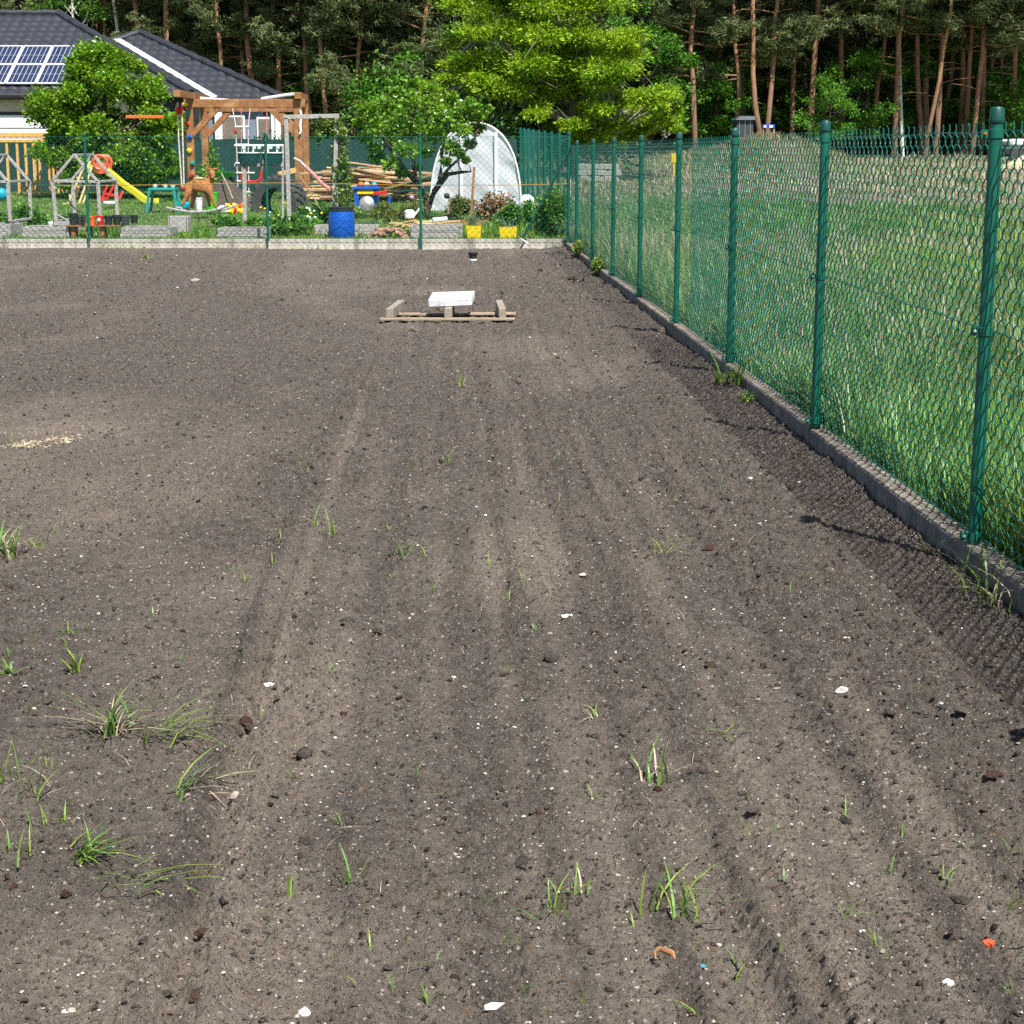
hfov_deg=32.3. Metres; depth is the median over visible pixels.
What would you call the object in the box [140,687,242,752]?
grass tuft
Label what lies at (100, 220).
flower pot
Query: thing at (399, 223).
wood scrap
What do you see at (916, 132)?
pine tree
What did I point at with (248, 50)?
pine tree
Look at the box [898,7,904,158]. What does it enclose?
birch tree
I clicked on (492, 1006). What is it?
stone
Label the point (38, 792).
grass tuft
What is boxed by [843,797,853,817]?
grass seedling
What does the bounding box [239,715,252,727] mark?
clod
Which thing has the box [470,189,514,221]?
dry shrub
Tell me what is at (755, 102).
pine tree
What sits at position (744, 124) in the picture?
grey shed
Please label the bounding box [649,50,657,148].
pine tree
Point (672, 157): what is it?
marker post
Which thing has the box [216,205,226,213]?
white bag
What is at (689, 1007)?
grass seedling
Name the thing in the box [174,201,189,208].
toy bowl
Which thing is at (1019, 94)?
understorey tree
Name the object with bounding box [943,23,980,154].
pine tree
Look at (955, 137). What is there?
distant forest
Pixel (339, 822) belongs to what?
grass seedling
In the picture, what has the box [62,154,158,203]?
garden slide
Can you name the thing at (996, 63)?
pine tree
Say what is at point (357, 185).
old plank
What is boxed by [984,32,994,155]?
pine tree
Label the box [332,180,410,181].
old plank
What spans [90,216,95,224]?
flower pot
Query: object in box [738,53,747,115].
pine tree
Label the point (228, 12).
pine tree
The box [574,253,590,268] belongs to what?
base board
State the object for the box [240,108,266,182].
toy swing
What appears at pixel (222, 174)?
rake
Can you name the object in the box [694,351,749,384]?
grass tuft
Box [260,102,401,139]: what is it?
hedge bush
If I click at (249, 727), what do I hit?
clod
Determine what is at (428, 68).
pine tree
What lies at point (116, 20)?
birch tree
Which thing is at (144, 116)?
wooden bar
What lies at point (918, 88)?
pine tree
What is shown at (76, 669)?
grass tuft
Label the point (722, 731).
grass tuft
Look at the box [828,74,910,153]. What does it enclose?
understorey tree
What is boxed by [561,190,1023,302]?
meadow grass
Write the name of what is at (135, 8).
pine tree
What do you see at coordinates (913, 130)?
understorey tree
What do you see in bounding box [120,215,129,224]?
flower pot
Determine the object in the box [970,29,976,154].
pine tree
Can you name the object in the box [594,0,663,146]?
pine tree
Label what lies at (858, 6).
pine tree
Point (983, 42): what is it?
pine tree
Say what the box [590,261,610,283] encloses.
base board
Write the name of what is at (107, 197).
toy walker
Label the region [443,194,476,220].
bronze shrub
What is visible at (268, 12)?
pine tree
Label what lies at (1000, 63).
pine tree
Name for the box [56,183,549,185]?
twine
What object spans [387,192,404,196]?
old plank
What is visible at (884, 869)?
grass seedling
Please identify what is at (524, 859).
lumpy clods
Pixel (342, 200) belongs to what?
climbing vine
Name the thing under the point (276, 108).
swing frame
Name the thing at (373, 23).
pine tree
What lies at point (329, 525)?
grass tuft
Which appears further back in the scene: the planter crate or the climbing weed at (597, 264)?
the planter crate
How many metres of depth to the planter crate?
29.42 m
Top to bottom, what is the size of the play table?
0.519 m
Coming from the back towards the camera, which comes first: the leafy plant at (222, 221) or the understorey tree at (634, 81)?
the understorey tree at (634, 81)
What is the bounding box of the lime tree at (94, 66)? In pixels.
[17,36,185,197]
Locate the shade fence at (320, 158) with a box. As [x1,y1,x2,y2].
[0,136,516,191]
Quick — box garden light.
[444,193,449,213]
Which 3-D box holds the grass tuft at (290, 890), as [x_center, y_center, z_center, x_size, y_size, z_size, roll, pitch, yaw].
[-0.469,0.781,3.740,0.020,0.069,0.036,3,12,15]
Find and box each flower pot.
[68,213,77,224]
[77,215,85,224]
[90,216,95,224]
[96,216,103,224]
[104,216,112,224]
[112,215,120,224]
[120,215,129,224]
[130,215,137,222]
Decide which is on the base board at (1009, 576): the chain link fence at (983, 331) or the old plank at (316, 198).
the chain link fence at (983, 331)
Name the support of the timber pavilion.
on the ground at (632, 149)
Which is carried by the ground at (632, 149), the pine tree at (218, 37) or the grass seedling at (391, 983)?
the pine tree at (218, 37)
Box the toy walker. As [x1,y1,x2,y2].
[101,184,123,204]
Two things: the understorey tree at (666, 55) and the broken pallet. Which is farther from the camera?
the understorey tree at (666, 55)
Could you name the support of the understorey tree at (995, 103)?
on the ground at (632, 149)
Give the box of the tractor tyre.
[250,174,308,212]
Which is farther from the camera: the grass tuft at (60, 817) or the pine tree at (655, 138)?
the pine tree at (655, 138)
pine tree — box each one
[0,0,102,21]
[43,0,142,37]
[71,0,122,30]
[71,1,112,21]
[93,0,112,30]
[93,0,230,46]
[99,0,263,65]
[124,0,236,56]
[133,0,139,28]
[162,0,243,65]
[164,0,168,40]
[171,0,317,93]
[191,0,355,138]
[203,0,230,13]
[220,0,355,106]
[221,0,353,107]
[226,0,394,115]
[232,1,332,112]
[244,0,261,79]
[269,0,427,136]
[292,8,409,127]
[301,2,313,137]
[305,2,327,118]
[312,0,461,78]
[314,0,466,77]
[340,0,443,85]
[345,0,447,67]
[351,0,514,108]
[515,8,593,74]
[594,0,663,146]
[608,1,732,152]
[634,0,761,150]
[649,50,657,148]
[651,0,832,115]
[651,0,832,144]
[652,0,837,116]
[681,0,783,147]
[721,0,868,138]
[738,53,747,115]
[743,0,787,137]
[744,0,875,137]
[750,0,762,136]
[753,1,845,132]
[764,0,909,152]
[775,92,783,134]
[790,0,830,142]
[804,0,935,156]
[815,3,850,111]
[821,5,978,133]
[842,0,984,158]
[843,0,1023,155]
[844,20,901,147]
[876,0,1023,157]
[876,2,958,155]
[902,0,924,156]
[905,0,1023,155]
[922,9,948,154]
[923,0,960,158]
[923,0,1023,119]
[930,1,1021,104]
[940,1,1023,138]
[942,2,959,126]
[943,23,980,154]
[950,30,1023,138]
[960,1,973,157]
[964,32,1009,157]
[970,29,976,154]
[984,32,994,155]
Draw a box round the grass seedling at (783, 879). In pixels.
[769,864,784,881]
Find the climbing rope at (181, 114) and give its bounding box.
[176,102,184,189]
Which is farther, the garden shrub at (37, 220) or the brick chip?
the garden shrub at (37, 220)
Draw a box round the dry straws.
[0,261,990,1016]
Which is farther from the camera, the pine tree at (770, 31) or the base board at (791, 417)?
the pine tree at (770, 31)
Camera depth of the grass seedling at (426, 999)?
3.31 m
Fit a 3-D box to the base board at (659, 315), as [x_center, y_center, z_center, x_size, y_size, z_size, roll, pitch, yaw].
[1.350,-1.771,16.420,0.097,0.227,2.847,0,12,-2]
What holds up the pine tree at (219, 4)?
on the ground at (632, 149)
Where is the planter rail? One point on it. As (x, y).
(244, 173)
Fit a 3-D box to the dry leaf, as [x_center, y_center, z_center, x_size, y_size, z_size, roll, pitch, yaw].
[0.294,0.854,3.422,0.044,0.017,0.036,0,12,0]
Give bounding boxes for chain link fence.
[0,132,571,249]
[570,106,1023,571]
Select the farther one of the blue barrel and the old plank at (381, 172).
the old plank at (381, 172)
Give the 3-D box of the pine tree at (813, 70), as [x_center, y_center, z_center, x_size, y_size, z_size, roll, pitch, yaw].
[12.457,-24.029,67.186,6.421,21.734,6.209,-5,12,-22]
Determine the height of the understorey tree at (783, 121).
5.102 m
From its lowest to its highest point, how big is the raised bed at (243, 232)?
0.194 m
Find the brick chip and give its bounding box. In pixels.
[982,938,994,947]
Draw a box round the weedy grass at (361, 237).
[0,214,557,238]
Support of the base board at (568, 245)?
on the ground at (632, 149)
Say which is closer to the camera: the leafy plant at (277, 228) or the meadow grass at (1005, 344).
the meadow grass at (1005, 344)
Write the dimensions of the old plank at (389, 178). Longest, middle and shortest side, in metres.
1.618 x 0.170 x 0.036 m
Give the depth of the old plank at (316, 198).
40.66 m
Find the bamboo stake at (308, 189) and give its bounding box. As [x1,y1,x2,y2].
[297,171,321,210]
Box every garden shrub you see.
[0,202,49,226]
[53,213,77,223]
[490,200,526,227]
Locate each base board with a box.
[566,243,573,253]
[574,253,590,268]
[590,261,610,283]
[610,276,644,304]
[636,297,672,334]
[672,323,735,372]
[725,363,825,442]
[810,429,984,566]
[964,544,1023,616]
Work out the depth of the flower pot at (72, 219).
28.36 m
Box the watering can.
[400,208,418,219]
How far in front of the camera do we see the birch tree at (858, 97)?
71.43 m
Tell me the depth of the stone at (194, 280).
21.35 m
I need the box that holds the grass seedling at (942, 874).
[938,861,957,878]
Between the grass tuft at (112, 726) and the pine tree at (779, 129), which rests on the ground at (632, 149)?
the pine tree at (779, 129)
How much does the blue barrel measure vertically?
0.526 m
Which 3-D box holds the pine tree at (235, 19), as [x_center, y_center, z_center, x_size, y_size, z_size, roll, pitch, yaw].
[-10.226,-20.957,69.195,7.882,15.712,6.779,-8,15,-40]
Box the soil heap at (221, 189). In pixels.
[190,179,251,207]
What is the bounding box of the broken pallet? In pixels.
[380,300,515,320]
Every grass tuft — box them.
[0,516,34,559]
[0,658,27,674]
[0,738,19,782]
[0,824,43,870]
[14,529,49,548]
[18,764,79,801]
[23,801,75,832]
[42,684,186,738]
[57,619,88,637]
[59,646,85,673]
[68,820,146,865]
[90,849,223,899]
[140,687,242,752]
[167,740,259,808]
[286,871,295,896]
[290,505,319,525]
[301,454,311,471]
[324,509,338,535]
[327,843,369,884]
[376,537,428,555]
[443,449,453,462]
[455,366,465,385]
[548,870,570,917]
[571,862,596,895]
[575,704,597,721]
[631,734,701,785]
[639,856,753,930]
[652,529,704,557]
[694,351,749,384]
[702,725,749,738]
[734,390,756,401]
[932,537,1018,592]
[965,557,1021,611]
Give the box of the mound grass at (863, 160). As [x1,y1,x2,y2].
[604,130,1017,176]
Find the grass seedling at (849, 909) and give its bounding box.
[833,898,866,916]
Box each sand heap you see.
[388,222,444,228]
[1001,155,1023,168]
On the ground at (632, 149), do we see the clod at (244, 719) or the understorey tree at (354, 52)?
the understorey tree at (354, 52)
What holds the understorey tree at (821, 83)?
on the ground at (632, 149)
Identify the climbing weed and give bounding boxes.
[571,240,585,257]
[590,256,608,274]
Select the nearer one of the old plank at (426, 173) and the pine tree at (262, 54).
the old plank at (426, 173)
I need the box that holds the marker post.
[671,154,675,174]
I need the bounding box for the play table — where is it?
[145,188,181,212]
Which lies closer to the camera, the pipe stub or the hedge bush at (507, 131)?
the pipe stub
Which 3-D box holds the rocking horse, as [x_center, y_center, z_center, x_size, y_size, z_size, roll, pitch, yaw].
[-5.967,-6.173,33.948,1.318,0.857,0.327,0,12,0]
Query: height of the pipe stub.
0.168 m
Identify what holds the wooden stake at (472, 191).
on the ground at (632, 149)
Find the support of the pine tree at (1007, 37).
on the ground at (632, 149)
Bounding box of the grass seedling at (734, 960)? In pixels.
[726,948,746,968]
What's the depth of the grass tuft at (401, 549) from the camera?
6.83 m
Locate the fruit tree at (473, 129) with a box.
[351,75,494,212]
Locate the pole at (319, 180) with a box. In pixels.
[293,157,330,189]
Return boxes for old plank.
[299,168,386,174]
[303,188,382,190]
[306,193,353,196]
[310,197,331,200]
[319,193,395,199]
[331,183,388,189]
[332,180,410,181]
[346,174,404,179]
[349,172,377,176]
[349,183,417,189]
[350,162,417,172]
[350,167,387,176]
[350,169,394,174]
[350,174,409,179]
[351,179,430,182]
[358,165,381,168]
[358,167,431,175]
[358,178,399,183]
[379,182,430,188]
[379,194,417,200]
[382,197,422,201]
[383,174,431,189]
[387,191,429,197]
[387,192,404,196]
[393,191,415,193]
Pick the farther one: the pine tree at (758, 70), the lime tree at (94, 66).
the pine tree at (758, 70)
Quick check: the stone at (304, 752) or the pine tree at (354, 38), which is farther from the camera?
the pine tree at (354, 38)
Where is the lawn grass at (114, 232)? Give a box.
[0,191,563,238]
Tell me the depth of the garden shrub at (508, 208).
30.02 m
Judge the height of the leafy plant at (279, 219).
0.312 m
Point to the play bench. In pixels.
(358, 192)
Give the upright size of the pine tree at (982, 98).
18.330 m
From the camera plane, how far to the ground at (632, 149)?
42.26 m
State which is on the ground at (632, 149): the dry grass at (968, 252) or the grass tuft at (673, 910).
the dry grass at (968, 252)
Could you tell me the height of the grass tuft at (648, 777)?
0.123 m
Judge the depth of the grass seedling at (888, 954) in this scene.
3.44 m
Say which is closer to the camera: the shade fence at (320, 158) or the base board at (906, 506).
the base board at (906, 506)
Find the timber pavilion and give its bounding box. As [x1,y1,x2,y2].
[0,133,67,195]
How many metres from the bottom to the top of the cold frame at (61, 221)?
1.262 m
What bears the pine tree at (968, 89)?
on the ground at (632, 149)
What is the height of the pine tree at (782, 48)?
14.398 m
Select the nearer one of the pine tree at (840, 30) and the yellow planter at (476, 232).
the yellow planter at (476, 232)
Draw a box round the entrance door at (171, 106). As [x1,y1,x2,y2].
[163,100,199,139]
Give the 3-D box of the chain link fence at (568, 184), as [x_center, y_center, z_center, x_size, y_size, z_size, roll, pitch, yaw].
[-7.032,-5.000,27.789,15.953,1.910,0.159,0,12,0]
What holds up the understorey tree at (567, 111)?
on the ground at (632, 149)
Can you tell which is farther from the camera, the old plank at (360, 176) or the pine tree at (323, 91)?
the pine tree at (323, 91)
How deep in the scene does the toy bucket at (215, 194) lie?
35.40 m
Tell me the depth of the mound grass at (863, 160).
57.24 m
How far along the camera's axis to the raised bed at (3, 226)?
28.63 m
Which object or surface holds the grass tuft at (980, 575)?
on the yard soil
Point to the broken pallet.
(395, 309)
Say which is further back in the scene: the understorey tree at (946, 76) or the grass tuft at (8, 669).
the understorey tree at (946, 76)
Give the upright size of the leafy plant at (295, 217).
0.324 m
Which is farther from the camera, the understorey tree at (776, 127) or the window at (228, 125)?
the understorey tree at (776, 127)
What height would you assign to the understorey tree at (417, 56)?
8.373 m
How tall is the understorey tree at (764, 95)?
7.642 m
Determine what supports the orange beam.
on the ground at (632, 149)
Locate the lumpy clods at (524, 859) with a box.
[0,249,1023,1015]
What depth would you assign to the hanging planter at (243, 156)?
28.95 m
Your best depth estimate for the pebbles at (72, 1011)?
5.02 m
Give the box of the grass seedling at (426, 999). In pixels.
[416,981,427,1004]
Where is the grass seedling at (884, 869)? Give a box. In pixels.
[867,853,895,874]
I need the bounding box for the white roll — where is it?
[432,217,447,221]
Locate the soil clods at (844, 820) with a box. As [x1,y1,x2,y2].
[0,248,1023,1023]
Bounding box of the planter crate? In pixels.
[168,216,191,231]
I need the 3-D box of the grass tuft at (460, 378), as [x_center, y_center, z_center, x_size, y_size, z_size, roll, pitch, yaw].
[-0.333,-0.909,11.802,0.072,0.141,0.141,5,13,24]
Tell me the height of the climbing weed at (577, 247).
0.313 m
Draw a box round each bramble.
[521,194,540,224]
[531,182,574,234]
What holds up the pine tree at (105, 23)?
on the ground at (632, 149)
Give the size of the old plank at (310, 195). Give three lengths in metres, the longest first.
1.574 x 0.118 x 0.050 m
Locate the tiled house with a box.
[0,9,289,139]
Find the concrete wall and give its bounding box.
[0,239,564,249]
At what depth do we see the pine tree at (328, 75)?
67.40 m
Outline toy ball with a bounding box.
[0,188,6,200]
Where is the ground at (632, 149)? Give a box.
[0,139,1023,739]
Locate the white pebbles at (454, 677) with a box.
[0,251,1022,1023]
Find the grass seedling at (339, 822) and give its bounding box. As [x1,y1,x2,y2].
[329,813,341,826]
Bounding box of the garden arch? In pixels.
[283,114,338,215]
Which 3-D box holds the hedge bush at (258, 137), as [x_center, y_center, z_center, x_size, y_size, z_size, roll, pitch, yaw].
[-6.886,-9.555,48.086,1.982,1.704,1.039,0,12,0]
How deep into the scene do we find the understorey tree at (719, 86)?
67.76 m
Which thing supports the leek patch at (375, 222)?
on the ground at (632, 149)
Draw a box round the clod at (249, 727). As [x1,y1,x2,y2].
[244,723,257,732]
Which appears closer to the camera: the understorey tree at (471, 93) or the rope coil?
the rope coil
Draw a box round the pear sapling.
[196,140,223,193]
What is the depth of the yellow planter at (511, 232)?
28.29 m
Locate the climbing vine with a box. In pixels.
[314,116,361,219]
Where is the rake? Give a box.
[215,172,235,199]
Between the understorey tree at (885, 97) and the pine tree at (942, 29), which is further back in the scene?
the understorey tree at (885, 97)
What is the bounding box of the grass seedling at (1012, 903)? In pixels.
[1008,890,1023,910]
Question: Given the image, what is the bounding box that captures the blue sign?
[763,124,774,134]
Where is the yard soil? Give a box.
[0,246,1023,1023]
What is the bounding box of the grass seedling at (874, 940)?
[863,926,876,945]
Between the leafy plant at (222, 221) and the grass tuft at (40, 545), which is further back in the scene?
the leafy plant at (222, 221)
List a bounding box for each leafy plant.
[211,214,229,224]
[215,214,243,227]
[243,215,265,226]
[255,215,289,226]
[269,222,290,234]
[272,210,295,216]
[284,214,303,223]
[288,221,313,235]
[295,200,327,218]
[296,213,323,226]
[305,207,328,223]
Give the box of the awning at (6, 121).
[0,115,47,139]
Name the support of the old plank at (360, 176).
on the old plank at (407, 182)
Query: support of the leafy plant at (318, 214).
on the ground at (632, 149)
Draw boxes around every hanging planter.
[237,144,259,164]
[261,145,283,164]
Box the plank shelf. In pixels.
[66,225,122,238]
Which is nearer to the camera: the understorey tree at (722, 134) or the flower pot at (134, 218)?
the flower pot at (134, 218)
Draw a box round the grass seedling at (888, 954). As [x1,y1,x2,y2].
[877,938,891,959]
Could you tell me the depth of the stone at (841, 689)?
5.14 m
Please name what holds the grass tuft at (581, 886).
on the yard soil
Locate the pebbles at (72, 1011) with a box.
[0,249,1023,1023]
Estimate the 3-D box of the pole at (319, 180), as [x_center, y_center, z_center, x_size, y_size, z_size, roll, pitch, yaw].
[-4.442,-7.513,39.291,0.814,0.725,0.082,0,12,0]
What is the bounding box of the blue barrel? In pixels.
[328,207,354,238]
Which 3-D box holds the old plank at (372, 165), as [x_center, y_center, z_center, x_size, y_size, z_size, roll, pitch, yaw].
[-3.084,-8.011,41.024,1.843,0.029,0.180,10,9,10]
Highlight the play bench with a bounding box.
[352,186,391,206]
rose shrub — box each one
[365,200,399,224]
[395,198,429,222]
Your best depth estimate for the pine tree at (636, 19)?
72.02 m
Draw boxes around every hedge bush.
[255,129,279,139]
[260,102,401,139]
[338,49,446,139]
[390,83,540,166]
[433,94,654,175]
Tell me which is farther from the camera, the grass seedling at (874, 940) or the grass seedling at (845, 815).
the grass seedling at (845, 815)
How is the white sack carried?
on the ground at (632, 149)
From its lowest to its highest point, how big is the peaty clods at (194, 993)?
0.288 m
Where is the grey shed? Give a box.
[731,116,754,138]
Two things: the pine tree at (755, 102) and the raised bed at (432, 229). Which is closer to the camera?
the raised bed at (432, 229)
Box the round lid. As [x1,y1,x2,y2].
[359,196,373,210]
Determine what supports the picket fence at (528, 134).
on the ground at (632, 149)
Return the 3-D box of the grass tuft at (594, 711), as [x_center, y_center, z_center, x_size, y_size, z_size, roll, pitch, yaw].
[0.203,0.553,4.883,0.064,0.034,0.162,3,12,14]
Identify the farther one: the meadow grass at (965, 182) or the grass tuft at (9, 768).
the meadow grass at (965, 182)
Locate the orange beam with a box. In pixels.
[277,168,296,174]
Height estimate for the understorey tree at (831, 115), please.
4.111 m
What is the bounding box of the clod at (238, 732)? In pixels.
[233,726,243,736]
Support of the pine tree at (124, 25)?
on the ground at (632, 149)
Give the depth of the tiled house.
53.19 m
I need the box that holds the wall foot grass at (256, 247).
[3,242,564,249]
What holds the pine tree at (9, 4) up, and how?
on the ground at (632, 149)
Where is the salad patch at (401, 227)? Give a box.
[381,224,409,236]
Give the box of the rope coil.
[299,110,301,133]
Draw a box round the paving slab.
[428,291,474,306]
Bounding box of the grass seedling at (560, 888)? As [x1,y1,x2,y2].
[547,878,575,892]
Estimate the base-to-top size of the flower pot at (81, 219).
0.172 m
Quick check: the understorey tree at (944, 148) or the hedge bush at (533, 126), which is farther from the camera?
the understorey tree at (944, 148)
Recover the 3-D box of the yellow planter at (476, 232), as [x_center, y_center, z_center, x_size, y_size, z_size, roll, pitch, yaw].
[-0.557,-4.613,28.375,0.393,0.466,0.395,0,12,0]
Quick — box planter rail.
[234,144,283,220]
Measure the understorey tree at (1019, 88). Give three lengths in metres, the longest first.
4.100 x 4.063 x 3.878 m
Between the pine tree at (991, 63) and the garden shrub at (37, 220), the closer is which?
the garden shrub at (37, 220)
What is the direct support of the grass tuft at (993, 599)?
on the yard soil
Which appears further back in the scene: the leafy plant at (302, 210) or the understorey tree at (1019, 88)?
the understorey tree at (1019, 88)
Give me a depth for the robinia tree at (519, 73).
48.56 m
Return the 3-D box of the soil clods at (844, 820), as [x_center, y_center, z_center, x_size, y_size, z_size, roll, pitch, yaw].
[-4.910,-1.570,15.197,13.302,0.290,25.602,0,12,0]
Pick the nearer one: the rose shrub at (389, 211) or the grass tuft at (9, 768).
the grass tuft at (9, 768)
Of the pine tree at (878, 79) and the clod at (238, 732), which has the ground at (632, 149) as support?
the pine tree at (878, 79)
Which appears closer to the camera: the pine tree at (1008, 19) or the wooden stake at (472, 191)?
the wooden stake at (472, 191)
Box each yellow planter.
[467,212,481,238]
[496,216,519,238]
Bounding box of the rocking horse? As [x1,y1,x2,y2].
[166,168,236,212]
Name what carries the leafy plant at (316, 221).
on the ground at (632, 149)
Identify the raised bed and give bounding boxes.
[0,223,22,237]
[21,225,79,238]
[120,226,178,238]
[217,227,271,238]
[314,224,379,236]
[410,224,462,238]
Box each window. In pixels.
[222,115,245,138]
[256,117,270,138]
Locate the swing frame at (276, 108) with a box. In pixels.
[173,90,309,200]
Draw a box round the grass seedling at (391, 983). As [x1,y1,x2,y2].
[384,973,395,989]
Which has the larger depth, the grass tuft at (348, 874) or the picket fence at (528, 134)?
the picket fence at (528, 134)
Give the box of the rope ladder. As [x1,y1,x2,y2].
[232,107,254,194]
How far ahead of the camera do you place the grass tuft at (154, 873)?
3.85 m
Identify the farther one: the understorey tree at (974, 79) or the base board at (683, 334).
the understorey tree at (974, 79)
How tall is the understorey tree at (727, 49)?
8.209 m
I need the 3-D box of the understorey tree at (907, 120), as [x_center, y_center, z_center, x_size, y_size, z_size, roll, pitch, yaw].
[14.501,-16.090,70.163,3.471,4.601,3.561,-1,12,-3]
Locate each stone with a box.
[191,278,199,282]
[228,791,238,800]
[296,747,312,758]
[298,1007,310,1015]
[483,1002,503,1010]
[543,652,557,662]
[835,686,847,692]
[942,978,953,986]
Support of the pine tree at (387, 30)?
on the ground at (632, 149)
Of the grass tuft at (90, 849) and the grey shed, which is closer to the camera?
the grass tuft at (90, 849)
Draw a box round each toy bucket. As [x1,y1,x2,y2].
[195,198,202,209]
[205,192,217,209]
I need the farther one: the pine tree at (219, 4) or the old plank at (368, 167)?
the pine tree at (219, 4)
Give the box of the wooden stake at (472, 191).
[470,167,474,215]
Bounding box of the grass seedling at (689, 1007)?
[670,998,703,1016]
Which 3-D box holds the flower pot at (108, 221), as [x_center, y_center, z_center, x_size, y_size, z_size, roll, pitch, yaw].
[-6.481,-4.683,28.417,0.143,0.152,0.141,0,12,0]
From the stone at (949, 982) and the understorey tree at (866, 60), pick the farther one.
the understorey tree at (866, 60)
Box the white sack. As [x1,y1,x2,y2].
[518,194,534,208]
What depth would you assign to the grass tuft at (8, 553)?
6.96 m
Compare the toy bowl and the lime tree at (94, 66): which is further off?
the lime tree at (94, 66)
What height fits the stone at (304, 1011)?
0.022 m
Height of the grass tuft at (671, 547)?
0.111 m
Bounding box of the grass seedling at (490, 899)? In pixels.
[480,891,513,906]
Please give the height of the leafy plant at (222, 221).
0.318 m
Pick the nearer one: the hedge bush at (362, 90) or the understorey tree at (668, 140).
the hedge bush at (362, 90)
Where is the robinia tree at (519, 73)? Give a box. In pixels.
[413,0,688,175]
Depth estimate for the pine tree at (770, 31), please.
68.35 m
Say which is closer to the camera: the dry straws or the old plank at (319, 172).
the dry straws
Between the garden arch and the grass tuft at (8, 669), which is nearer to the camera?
the grass tuft at (8, 669)
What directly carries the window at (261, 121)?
in the tiled house
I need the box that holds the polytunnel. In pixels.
[430,122,521,210]
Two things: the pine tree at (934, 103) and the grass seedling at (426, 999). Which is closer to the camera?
the grass seedling at (426, 999)
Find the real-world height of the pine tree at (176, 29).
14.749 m
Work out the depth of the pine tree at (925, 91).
70.09 m
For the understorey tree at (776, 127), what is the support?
on the ground at (632, 149)
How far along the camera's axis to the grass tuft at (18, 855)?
3.96 m
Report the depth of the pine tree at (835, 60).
69.96 m
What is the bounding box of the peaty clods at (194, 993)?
[0,249,1023,1022]
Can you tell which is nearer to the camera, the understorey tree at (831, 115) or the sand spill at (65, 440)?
the sand spill at (65, 440)
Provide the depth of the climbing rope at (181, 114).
40.02 m
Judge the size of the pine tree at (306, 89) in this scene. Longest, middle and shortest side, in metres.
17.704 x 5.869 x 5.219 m
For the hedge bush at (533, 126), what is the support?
on the ground at (632, 149)
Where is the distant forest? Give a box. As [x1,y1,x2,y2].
[91,22,969,142]
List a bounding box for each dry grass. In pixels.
[517,129,1023,272]
[583,209,1023,536]
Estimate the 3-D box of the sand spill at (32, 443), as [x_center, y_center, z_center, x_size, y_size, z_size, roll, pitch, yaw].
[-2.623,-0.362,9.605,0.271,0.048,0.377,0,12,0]
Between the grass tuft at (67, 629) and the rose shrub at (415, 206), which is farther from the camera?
the rose shrub at (415, 206)
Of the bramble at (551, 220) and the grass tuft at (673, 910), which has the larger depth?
the bramble at (551, 220)
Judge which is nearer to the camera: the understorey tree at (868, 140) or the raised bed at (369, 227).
the raised bed at (369, 227)
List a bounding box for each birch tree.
[24,0,115,28]
[112,0,119,34]
[852,23,869,153]
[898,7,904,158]
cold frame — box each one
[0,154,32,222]
[50,154,118,229]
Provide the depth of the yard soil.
5.36 m
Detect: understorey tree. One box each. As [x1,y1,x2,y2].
[255,33,365,135]
[315,0,396,131]
[390,0,502,124]
[443,71,522,106]
[535,71,618,153]
[585,24,654,153]
[592,0,702,152]
[628,9,746,147]
[648,45,745,147]
[651,122,689,147]
[682,88,748,148]
[683,56,776,140]
[719,57,781,118]
[722,43,808,134]
[723,87,777,143]
[727,23,837,139]
[736,39,834,138]
[745,56,810,133]
[774,67,856,149]
[790,71,863,146]
[796,39,856,93]
[800,46,885,154]
[816,44,909,156]
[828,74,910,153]
[833,49,918,155]
[846,35,931,146]
[869,38,959,154]
[869,74,955,151]
[886,1,996,153]
[905,92,957,146]
[922,29,994,148]
[941,61,1023,157]
[944,30,1023,115]
[944,87,1018,154]
[973,78,1023,138]
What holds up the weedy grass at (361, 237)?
on the ground at (632, 149)
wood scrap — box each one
[389,222,408,225]
[432,220,459,222]
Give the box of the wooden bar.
[126,115,163,117]
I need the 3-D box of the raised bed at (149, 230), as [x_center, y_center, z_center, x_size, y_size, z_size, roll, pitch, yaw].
[-5.892,-4.545,28.782,0.812,0.215,0.794,0,12,0]
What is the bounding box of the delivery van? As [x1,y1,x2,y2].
[1002,139,1023,160]
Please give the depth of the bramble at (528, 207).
30.73 m
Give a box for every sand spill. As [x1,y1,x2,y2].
[1,437,56,448]
[45,431,91,446]
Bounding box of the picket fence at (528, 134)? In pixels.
[519,127,566,235]
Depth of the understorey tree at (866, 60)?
67.66 m
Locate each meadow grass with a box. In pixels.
[522,132,1023,213]
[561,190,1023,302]
[630,250,1023,424]
[789,328,1023,566]
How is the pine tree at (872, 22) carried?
on the ground at (632, 149)
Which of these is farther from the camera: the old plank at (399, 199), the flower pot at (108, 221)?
the old plank at (399, 199)
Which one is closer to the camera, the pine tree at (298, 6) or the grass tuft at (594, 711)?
the grass tuft at (594, 711)
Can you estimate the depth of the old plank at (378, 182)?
40.34 m
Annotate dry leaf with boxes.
[653,946,675,959]
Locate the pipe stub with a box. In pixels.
[468,252,477,261]
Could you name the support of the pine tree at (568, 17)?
on the ground at (632, 149)
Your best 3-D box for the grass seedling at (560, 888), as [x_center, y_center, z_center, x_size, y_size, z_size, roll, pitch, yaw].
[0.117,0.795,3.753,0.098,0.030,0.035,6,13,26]
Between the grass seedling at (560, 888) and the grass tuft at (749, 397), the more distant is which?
the grass tuft at (749, 397)
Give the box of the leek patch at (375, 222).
[356,219,381,225]

